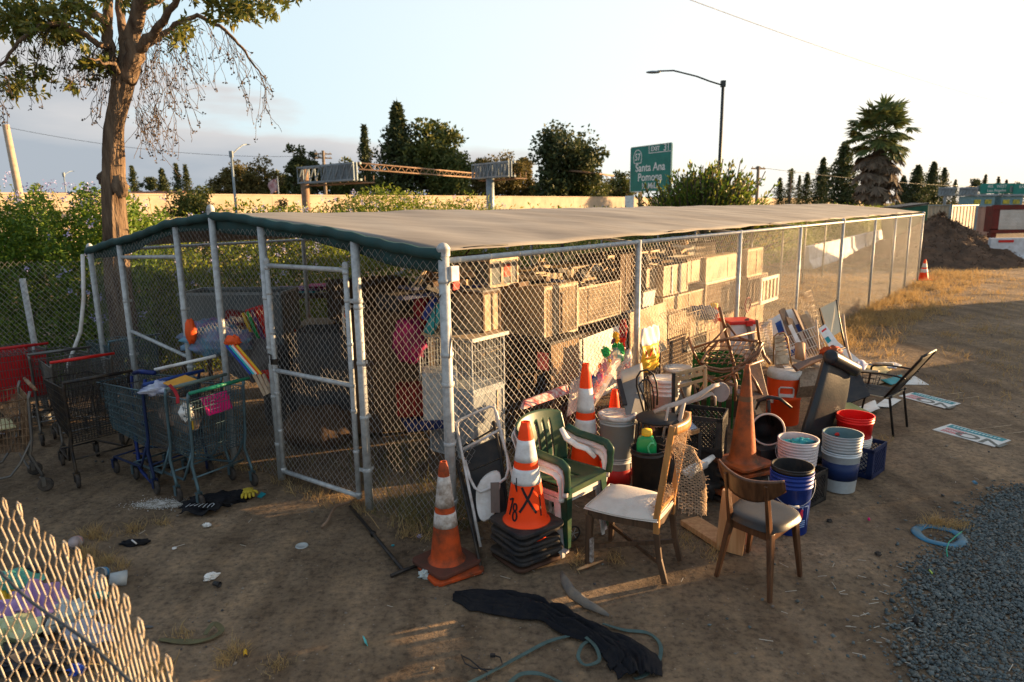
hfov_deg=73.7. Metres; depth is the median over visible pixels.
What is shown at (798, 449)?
plastic bucket
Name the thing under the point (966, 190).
overhead sign
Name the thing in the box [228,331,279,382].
filled sack
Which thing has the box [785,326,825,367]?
wire shelf
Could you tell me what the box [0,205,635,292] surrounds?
roadside weeds
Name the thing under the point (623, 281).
brown cabinet
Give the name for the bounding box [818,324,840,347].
yard sign
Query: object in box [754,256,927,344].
weedy grass
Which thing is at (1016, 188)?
overhead sign
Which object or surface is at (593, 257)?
long crate
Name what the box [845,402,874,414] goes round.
green board
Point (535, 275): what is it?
clutter pile
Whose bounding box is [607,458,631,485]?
plastic bucket
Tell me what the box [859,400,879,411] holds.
paper sheet
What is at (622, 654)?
black garment
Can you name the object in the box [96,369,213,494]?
shopping cart
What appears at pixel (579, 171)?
truss beam
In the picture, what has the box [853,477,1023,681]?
gravel bed
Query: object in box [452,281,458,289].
red board
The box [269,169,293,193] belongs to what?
broadleaf tree
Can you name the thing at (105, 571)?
plastic cup
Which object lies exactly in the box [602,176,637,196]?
broadleaf tree
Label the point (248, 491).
work glove
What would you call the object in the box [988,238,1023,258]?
white barrier
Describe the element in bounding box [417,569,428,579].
foil ball
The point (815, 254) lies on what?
concrete barrier
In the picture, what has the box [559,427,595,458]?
chair arm
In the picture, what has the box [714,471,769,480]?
cone base
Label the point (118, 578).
plastic cup
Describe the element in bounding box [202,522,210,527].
paper scrap
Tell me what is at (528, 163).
broadleaf tree
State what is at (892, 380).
paper sheet
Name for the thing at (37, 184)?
tree
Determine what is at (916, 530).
blue hoop
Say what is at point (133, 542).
black rag
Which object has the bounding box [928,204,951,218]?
panel fence
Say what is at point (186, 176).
conifer tree
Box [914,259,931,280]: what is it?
traffic cone
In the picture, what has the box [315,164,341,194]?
broadleaf tree
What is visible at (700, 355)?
green crate
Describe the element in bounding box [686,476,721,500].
dark bag
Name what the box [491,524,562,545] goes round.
cone base
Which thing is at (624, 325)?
red bag
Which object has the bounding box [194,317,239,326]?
purple toy
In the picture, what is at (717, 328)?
base cabinet
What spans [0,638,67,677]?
plastic bag
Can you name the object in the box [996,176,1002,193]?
conifer tree
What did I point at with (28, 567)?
litter piece
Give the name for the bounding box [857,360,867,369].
paper sheet
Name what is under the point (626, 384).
folded lounger
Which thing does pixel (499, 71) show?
sky
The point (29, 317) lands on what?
chain link fence
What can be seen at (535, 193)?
broadleaf tree
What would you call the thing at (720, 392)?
broken armchair
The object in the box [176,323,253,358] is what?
blue bag
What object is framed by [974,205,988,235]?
block fence
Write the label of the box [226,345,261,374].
striped board
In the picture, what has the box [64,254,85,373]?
drain pipe
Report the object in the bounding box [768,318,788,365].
leaning board
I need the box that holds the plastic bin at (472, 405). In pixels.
[430,385,504,458]
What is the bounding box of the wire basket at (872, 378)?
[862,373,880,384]
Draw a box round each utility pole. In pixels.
[2,124,24,213]
[314,150,331,194]
[751,166,764,201]
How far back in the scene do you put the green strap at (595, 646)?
3.79 m
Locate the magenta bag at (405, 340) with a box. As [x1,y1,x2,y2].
[392,317,427,363]
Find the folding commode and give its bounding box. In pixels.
[455,404,511,546]
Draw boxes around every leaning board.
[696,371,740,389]
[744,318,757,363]
[753,399,762,414]
[765,348,784,368]
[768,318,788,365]
[774,354,819,367]
[788,324,807,359]
[800,314,824,348]
[804,310,827,345]
[838,342,860,361]
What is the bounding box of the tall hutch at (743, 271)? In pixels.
[740,247,762,276]
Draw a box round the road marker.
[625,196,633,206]
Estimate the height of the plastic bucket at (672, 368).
0.642 m
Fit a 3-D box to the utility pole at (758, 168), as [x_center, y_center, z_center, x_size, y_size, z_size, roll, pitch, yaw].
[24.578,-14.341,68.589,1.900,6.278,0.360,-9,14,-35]
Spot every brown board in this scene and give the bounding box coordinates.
[779,307,795,346]
[786,317,808,356]
[792,308,816,350]
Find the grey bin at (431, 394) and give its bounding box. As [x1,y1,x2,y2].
[422,365,457,429]
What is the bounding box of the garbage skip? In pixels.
[880,203,929,239]
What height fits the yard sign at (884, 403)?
0.004 m
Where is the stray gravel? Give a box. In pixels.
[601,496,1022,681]
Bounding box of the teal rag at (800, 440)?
[789,437,815,443]
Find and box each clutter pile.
[396,271,454,299]
[423,249,480,287]
[495,273,528,287]
[518,255,565,281]
[563,262,599,286]
[589,252,611,284]
[615,308,633,319]
[641,245,667,265]
[654,241,682,264]
[669,232,691,254]
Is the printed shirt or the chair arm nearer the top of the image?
the chair arm
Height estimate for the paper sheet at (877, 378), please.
0.026 m
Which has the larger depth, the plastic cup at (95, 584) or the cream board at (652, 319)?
the cream board at (652, 319)
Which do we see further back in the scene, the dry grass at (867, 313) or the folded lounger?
the dry grass at (867, 313)
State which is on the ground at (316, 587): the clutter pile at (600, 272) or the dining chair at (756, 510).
the dining chair at (756, 510)
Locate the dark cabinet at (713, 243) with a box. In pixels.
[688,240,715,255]
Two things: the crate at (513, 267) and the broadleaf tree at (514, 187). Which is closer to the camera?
the crate at (513, 267)
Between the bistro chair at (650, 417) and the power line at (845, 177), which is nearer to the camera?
the bistro chair at (650, 417)
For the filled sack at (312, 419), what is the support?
on the ground at (316, 587)
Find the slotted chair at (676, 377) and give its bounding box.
[671,365,706,412]
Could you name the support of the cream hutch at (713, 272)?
on the cream hutch at (719, 286)
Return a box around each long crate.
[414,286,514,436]
[453,340,543,389]
[505,261,604,407]
[575,249,659,361]
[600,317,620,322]
[654,287,703,309]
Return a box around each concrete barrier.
[800,243,829,268]
[822,239,844,262]
[843,236,855,257]
[854,234,864,250]
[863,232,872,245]
[872,230,882,240]
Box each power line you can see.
[12,128,325,156]
[691,0,1023,107]
[765,168,974,186]
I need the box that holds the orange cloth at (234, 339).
[224,334,241,345]
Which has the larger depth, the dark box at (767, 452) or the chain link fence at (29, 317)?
the chain link fence at (29, 317)
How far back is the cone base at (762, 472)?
5.55 m
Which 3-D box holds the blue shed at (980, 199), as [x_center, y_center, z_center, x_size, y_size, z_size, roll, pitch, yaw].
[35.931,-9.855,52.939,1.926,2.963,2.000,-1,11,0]
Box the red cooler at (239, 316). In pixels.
[225,309,252,329]
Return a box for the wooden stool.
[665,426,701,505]
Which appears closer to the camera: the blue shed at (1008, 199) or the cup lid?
the cup lid
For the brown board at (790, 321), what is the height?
0.455 m
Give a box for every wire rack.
[759,320,772,355]
[800,290,823,340]
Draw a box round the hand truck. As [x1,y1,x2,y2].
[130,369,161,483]
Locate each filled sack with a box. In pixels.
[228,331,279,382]
[283,404,357,448]
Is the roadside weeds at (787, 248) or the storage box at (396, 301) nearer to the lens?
the storage box at (396, 301)
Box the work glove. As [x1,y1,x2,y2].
[241,487,258,498]
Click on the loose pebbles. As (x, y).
(633, 568)
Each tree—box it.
[0,0,310,391]
[31,183,44,192]
[127,165,142,191]
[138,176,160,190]
[156,167,172,190]
[168,163,186,190]
[181,164,193,192]
[204,166,244,193]
[228,159,258,192]
[238,154,286,193]
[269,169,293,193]
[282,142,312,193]
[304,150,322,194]
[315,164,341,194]
[330,156,358,194]
[349,168,393,194]
[351,124,386,194]
[369,97,434,194]
[396,117,468,194]
[419,148,474,195]
[468,154,507,195]
[493,149,530,195]
[516,156,534,195]
[528,119,609,195]
[528,177,577,195]
[569,169,616,196]
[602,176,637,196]
[603,169,634,196]
[769,177,792,204]
[782,169,796,203]
[793,175,803,203]
[795,172,813,203]
[804,157,831,203]
[809,139,861,205]
[887,175,910,205]
[891,164,937,204]
[924,161,948,204]
[937,167,955,204]
[946,179,960,204]
[966,178,981,193]
[978,174,988,193]
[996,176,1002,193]
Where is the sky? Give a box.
[0,0,1023,202]
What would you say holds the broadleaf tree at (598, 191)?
on the ground at (316, 587)
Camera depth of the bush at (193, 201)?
42.00 m
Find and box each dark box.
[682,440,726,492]
[755,436,777,460]
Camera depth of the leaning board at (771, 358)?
7.84 m
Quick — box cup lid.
[295,542,307,548]
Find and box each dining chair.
[583,411,709,583]
[714,459,802,602]
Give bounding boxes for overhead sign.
[296,162,374,212]
[471,161,526,209]
[938,187,956,204]
[959,187,977,194]
[977,183,1013,193]
[1010,184,1023,193]
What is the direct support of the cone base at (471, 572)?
on the ground at (316, 587)
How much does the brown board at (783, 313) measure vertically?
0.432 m
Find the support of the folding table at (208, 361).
on the ground at (316, 587)
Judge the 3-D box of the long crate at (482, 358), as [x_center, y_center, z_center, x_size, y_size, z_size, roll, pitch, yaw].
[-0.126,0.507,7.373,0.525,1.079,1.225,8,14,38]
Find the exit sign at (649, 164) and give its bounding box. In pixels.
[630,142,672,206]
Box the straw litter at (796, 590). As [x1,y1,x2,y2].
[109,448,1022,681]
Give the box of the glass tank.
[177,286,300,344]
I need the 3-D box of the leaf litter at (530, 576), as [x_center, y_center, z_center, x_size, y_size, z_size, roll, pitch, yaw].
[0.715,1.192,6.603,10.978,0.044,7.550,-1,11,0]
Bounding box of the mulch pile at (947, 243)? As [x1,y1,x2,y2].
[842,211,1023,269]
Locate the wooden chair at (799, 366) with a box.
[791,314,851,371]
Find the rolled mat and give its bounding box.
[520,384,568,408]
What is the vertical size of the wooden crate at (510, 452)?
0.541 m
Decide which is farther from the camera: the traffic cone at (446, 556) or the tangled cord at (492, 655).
the traffic cone at (446, 556)
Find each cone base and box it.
[417,565,483,586]
[490,533,560,556]
[490,543,558,566]
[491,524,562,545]
[491,529,559,551]
[492,553,560,572]
[501,542,562,562]
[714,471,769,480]
[714,486,724,495]
[714,495,720,500]
[717,464,769,478]
[719,478,724,486]
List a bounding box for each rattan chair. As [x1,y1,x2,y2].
[687,306,770,379]
[699,359,767,400]
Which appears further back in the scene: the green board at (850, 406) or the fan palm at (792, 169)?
the fan palm at (792, 169)
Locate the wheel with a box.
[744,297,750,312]
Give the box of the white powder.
[120,495,186,510]
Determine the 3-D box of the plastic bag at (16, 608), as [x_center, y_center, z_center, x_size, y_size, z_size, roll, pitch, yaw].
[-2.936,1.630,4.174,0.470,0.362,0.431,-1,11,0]
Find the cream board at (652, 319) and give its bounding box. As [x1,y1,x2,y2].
[629,302,666,366]
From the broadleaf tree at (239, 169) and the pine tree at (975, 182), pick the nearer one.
the broadleaf tree at (239, 169)
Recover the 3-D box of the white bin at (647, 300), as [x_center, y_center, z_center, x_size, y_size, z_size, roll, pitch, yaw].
[1.566,-0.519,8.424,0.310,0.255,0.340,8,14,38]
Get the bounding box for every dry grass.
[809,266,1018,358]
[810,266,1023,414]
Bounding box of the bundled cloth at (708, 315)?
[686,305,718,319]
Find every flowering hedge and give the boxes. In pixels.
[0,171,269,391]
[96,182,540,376]
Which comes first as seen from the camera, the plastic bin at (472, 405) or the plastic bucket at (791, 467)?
the plastic bucket at (791, 467)
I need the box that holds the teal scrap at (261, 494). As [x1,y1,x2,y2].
[257,492,265,497]
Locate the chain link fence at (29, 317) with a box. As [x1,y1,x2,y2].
[0,261,106,419]
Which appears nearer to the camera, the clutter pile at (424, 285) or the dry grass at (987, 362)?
the clutter pile at (424, 285)
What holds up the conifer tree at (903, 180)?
on the ground at (316, 587)
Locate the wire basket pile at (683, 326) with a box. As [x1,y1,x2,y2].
[667,301,722,340]
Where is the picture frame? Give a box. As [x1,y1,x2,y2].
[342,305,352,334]
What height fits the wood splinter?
0.018 m
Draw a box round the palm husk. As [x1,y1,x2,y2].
[560,570,609,616]
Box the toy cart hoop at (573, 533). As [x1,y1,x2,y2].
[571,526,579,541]
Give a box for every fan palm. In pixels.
[787,168,795,203]
[840,92,921,229]
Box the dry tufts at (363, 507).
[111,349,816,541]
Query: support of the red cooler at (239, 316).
on the filled sack at (255, 354)
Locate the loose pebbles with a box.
[1,324,1023,681]
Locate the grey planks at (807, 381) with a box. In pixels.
[796,367,819,397]
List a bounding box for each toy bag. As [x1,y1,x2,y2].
[591,331,626,398]
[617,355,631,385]
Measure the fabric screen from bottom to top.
0.304 m
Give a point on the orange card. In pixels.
(180, 380)
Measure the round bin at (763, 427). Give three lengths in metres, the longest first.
0.309 x 0.292 x 0.292 m
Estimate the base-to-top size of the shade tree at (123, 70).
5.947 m
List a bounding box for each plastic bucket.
[598,408,636,461]
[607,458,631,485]
[649,374,680,432]
[663,364,691,411]
[768,466,815,535]
[771,457,814,476]
[775,432,819,460]
[777,447,817,466]
[821,446,861,493]
[822,427,863,454]
[836,409,875,439]
[859,437,872,469]
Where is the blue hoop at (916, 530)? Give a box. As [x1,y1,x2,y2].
[910,524,967,547]
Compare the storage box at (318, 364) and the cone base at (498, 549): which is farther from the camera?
the storage box at (318, 364)
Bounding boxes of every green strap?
[468,635,569,681]
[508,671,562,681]
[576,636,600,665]
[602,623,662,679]
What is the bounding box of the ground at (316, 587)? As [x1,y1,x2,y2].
[0,201,1023,681]
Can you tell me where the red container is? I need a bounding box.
[983,205,1023,237]
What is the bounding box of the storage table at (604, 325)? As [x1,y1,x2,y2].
[488,321,620,407]
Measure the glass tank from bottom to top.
0.666 m
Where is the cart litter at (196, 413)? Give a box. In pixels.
[158,395,201,436]
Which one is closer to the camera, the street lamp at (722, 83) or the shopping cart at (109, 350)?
the shopping cart at (109, 350)
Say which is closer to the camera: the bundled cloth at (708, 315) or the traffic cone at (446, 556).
the traffic cone at (446, 556)
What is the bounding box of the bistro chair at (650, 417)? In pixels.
[635,369,682,500]
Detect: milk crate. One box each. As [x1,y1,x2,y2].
[677,404,727,453]
[810,465,827,507]
[858,438,886,479]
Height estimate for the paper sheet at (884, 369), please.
0.026 m
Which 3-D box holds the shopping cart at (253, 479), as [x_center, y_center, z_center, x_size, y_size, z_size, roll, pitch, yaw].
[-2.838,0.825,6.082,0.946,1.026,0.593,6,13,30]
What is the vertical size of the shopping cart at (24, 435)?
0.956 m
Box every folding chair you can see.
[455,421,507,565]
[773,332,791,364]
[819,300,845,346]
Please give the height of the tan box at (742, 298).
0.498 m
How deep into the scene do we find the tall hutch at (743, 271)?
11.34 m
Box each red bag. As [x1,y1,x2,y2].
[413,291,428,329]
[619,318,626,339]
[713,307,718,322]
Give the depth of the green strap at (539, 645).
3.79 m
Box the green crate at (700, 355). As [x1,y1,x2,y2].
[691,351,744,430]
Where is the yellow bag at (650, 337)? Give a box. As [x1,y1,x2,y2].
[640,324,659,372]
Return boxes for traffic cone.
[412,460,480,579]
[490,420,563,539]
[571,363,600,467]
[600,389,631,473]
[713,364,770,472]
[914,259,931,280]
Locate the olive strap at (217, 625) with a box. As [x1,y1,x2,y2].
[158,621,224,643]
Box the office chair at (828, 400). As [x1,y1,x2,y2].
[755,350,861,463]
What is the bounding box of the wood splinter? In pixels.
[577,560,603,570]
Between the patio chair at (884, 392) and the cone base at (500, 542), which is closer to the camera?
the cone base at (500, 542)
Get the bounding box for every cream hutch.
[688,276,735,311]
[701,252,736,282]
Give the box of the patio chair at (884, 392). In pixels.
[861,349,936,436]
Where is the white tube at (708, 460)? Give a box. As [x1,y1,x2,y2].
[682,454,714,478]
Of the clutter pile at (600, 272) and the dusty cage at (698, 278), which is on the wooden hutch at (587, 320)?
the clutter pile at (600, 272)
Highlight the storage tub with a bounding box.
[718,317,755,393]
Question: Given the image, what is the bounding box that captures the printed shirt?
[179,502,222,515]
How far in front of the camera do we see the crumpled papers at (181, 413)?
5.67 m
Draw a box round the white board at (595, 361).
[566,325,627,416]
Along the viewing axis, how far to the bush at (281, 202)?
39.19 m
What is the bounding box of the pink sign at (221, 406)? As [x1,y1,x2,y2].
[200,391,232,415]
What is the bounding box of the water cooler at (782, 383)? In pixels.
[766,365,801,426]
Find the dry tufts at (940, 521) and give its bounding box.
[70,433,976,680]
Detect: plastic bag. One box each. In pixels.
[0,567,46,593]
[0,578,71,617]
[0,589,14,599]
[0,611,42,653]
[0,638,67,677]
[41,597,100,635]
[61,618,115,647]
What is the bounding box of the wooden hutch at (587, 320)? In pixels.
[578,279,620,325]
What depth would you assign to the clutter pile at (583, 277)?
7.63 m
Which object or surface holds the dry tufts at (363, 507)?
on the ground at (316, 587)
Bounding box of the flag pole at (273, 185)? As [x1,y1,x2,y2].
[268,176,278,193]
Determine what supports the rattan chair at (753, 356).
on the rattan chair at (759, 389)
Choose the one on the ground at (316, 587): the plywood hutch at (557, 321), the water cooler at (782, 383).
the water cooler at (782, 383)
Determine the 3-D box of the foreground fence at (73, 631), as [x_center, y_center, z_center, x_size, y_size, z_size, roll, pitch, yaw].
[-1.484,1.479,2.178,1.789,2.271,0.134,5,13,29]
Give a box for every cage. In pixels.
[419,327,508,394]
[642,262,688,295]
[673,255,706,283]
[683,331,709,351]
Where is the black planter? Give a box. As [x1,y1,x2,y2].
[630,443,664,491]
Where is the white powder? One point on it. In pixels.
(159, 503)
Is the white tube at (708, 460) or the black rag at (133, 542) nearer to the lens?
the black rag at (133, 542)
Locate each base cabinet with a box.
[639,335,694,378]
[694,308,740,364]
[739,303,764,339]
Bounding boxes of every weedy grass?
[261,390,712,536]
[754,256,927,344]
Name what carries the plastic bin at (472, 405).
on the weedy grass at (425, 502)
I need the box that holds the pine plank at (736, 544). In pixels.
[715,488,745,555]
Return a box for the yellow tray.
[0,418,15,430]
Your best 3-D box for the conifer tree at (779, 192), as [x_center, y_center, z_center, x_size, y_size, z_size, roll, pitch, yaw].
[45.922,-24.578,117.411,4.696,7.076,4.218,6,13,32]
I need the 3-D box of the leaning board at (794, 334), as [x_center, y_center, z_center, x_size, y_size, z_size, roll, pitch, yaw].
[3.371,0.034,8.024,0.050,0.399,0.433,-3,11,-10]
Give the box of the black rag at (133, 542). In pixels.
[119,538,150,546]
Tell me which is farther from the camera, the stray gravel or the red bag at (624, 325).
the red bag at (624, 325)
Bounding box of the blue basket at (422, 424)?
[401,416,443,431]
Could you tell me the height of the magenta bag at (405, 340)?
0.438 m
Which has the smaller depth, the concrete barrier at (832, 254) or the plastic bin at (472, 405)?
the plastic bin at (472, 405)
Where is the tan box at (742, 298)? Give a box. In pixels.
[740,272,767,306]
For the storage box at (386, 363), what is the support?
on the ground at (316, 587)
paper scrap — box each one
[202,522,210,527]
[203,572,220,580]
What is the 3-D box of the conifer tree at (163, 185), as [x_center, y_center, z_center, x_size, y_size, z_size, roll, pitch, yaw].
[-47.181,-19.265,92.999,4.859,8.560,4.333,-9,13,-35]
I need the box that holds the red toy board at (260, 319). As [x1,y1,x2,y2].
[241,305,265,338]
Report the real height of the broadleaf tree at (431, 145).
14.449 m
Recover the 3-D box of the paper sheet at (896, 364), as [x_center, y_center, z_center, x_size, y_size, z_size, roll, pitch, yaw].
[5.727,0.357,10.441,0.417,0.026,0.406,-11,15,-42]
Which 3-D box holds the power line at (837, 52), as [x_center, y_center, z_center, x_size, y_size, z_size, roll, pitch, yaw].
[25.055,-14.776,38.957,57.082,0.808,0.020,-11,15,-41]
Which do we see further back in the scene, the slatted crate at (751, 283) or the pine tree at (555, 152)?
the pine tree at (555, 152)
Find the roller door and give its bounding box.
[998,210,1023,229]
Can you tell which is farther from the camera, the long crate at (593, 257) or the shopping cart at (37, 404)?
the long crate at (593, 257)
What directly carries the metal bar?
on the ground at (316, 587)
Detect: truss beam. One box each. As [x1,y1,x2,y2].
[358,162,474,177]
[536,169,613,176]
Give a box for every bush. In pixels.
[160,185,218,216]
[271,197,288,211]
[625,158,802,253]
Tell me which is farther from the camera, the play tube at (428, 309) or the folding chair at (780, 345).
the folding chair at (780, 345)
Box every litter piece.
[14,561,48,572]
[38,646,101,671]
[65,663,86,675]
[92,591,109,599]
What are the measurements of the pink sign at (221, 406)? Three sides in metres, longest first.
0.261 x 0.171 x 0.028 m
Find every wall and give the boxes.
[0,192,862,218]
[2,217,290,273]
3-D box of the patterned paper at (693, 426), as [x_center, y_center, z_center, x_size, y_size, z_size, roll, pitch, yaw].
[1.455,0.695,5.652,0.113,0.004,0.290,-1,11,0]
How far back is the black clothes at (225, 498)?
5.82 m
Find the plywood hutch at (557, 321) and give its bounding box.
[500,279,577,337]
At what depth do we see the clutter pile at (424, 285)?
5.66 m
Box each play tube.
[421,296,438,320]
[423,302,439,334]
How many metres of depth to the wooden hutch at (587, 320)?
7.54 m
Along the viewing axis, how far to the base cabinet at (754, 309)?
11.79 m
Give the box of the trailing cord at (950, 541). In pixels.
[946,531,962,556]
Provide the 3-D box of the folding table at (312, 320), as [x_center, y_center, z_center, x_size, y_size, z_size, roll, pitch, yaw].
[-2.584,0.230,9.157,0.436,0.989,0.700,-1,11,0]
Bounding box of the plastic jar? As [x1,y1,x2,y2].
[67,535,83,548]
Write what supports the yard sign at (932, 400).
on the ground at (316, 587)
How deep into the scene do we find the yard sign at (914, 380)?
9.37 m
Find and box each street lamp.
[62,171,73,191]
[229,144,250,212]
[646,70,725,172]
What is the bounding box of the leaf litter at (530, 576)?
[8,368,1023,681]
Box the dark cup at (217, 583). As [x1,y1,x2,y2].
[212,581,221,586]
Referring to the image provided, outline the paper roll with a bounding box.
[795,342,804,360]
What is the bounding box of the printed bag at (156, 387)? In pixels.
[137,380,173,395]
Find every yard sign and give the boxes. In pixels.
[763,314,790,353]
[786,309,809,349]
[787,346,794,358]
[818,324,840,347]
[877,398,900,406]
[900,392,978,408]
[905,376,928,384]
[932,424,1018,446]
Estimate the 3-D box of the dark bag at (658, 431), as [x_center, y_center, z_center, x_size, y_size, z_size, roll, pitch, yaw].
[1.331,0.905,5.885,0.369,0.384,0.278,-1,11,0]
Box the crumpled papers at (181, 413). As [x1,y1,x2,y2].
[178,403,194,429]
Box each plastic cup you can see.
[85,575,104,589]
[92,567,110,579]
[108,569,127,585]
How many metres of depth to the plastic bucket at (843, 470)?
5.83 m
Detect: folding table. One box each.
[176,342,290,394]
[297,318,336,328]
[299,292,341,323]
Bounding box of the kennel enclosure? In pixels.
[84,204,924,530]
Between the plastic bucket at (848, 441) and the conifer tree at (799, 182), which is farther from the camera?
the conifer tree at (799, 182)
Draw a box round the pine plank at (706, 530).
[681,516,720,550]
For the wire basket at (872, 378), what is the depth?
8.93 m
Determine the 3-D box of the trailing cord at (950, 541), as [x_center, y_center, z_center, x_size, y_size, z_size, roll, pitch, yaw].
[3.190,1.463,4.948,0.042,0.022,0.468,9,15,42]
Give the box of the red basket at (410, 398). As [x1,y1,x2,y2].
[395,381,422,417]
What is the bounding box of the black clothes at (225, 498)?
[179,489,253,509]
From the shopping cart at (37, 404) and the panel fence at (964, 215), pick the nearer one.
the shopping cart at (37, 404)
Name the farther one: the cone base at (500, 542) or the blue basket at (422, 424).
the blue basket at (422, 424)
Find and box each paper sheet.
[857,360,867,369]
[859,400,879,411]
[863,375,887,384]
[866,362,890,372]
[868,362,901,368]
[880,374,901,384]
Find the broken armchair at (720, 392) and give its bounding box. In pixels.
[653,382,729,438]
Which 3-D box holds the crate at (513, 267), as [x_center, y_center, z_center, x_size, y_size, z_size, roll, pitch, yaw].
[-0.241,-0.654,6.303,0.444,0.269,0.408,8,14,38]
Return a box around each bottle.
[636,428,656,452]
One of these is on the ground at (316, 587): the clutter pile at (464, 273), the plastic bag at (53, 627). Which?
the plastic bag at (53, 627)
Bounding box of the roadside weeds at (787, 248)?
[495,202,900,266]
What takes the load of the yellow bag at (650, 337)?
on the plastic bucket at (664, 381)
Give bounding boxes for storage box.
[264,344,295,425]
[291,324,350,409]
[326,275,407,323]
[351,307,422,433]
[376,290,418,310]
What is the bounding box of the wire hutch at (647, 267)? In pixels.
[633,265,662,287]
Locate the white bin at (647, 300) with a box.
[632,287,656,309]
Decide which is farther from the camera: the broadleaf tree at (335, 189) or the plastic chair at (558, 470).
the broadleaf tree at (335, 189)
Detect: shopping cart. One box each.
[0,342,56,441]
[0,377,53,490]
[24,346,101,445]
[38,352,124,458]
[43,369,143,487]
[85,333,163,417]
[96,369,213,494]
[118,373,236,501]
[137,376,258,506]
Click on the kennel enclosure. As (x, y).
(424, 240)
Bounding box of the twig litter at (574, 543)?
[10,401,1016,681]
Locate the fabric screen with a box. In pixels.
[846,374,869,402]
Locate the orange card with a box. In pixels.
[163,375,196,388]
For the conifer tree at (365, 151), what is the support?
on the ground at (316, 587)
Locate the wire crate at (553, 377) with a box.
[502,332,583,443]
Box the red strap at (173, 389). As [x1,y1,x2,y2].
[168,384,179,403]
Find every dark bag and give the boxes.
[652,426,687,462]
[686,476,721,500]
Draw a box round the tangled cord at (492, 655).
[461,653,502,679]
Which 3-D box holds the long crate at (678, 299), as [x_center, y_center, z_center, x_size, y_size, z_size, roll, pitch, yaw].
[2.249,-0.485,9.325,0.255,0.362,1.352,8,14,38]
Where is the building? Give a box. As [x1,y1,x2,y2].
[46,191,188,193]
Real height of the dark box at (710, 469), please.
0.418 m
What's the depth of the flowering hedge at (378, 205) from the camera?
12.21 m
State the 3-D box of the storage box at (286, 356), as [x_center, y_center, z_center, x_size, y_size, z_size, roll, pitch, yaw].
[-2.576,0.515,8.245,0.800,0.900,0.500,-5,12,-22]
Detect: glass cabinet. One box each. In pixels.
[450,287,500,332]
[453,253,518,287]
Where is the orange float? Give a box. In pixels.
[185,318,197,344]
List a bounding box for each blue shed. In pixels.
[957,194,998,205]
[994,194,1023,204]
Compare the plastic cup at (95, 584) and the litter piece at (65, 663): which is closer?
the litter piece at (65, 663)
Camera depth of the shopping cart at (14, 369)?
7.58 m
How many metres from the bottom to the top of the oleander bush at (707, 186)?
3.757 m
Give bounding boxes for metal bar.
[321,498,416,577]
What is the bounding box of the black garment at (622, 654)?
[452,589,662,679]
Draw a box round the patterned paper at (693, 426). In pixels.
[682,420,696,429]
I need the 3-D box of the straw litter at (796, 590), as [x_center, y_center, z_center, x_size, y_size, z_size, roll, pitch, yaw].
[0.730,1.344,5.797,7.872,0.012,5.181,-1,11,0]
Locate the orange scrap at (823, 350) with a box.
[819,345,842,354]
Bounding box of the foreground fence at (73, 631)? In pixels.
[0,498,177,681]
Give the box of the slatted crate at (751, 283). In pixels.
[746,274,779,304]
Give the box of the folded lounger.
[616,363,644,423]
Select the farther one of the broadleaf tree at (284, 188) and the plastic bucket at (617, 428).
the broadleaf tree at (284, 188)
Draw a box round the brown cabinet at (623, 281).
[614,253,632,311]
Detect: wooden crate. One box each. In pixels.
[253,370,270,395]
[503,445,514,462]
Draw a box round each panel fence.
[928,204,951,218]
[950,204,978,228]
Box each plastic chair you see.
[511,430,606,557]
[513,419,609,553]
[516,409,613,548]
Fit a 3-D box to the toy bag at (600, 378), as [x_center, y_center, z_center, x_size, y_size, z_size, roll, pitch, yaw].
[0.886,0.296,6.511,0.166,0.745,0.794,8,14,38]
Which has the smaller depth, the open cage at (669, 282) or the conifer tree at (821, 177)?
the open cage at (669, 282)
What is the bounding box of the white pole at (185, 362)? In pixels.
[154,354,216,370]
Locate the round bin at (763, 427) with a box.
[754,413,785,445]
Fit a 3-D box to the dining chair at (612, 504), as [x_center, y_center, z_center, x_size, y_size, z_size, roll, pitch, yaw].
[0.937,1.023,4.637,0.782,1.097,0.478,6,13,30]

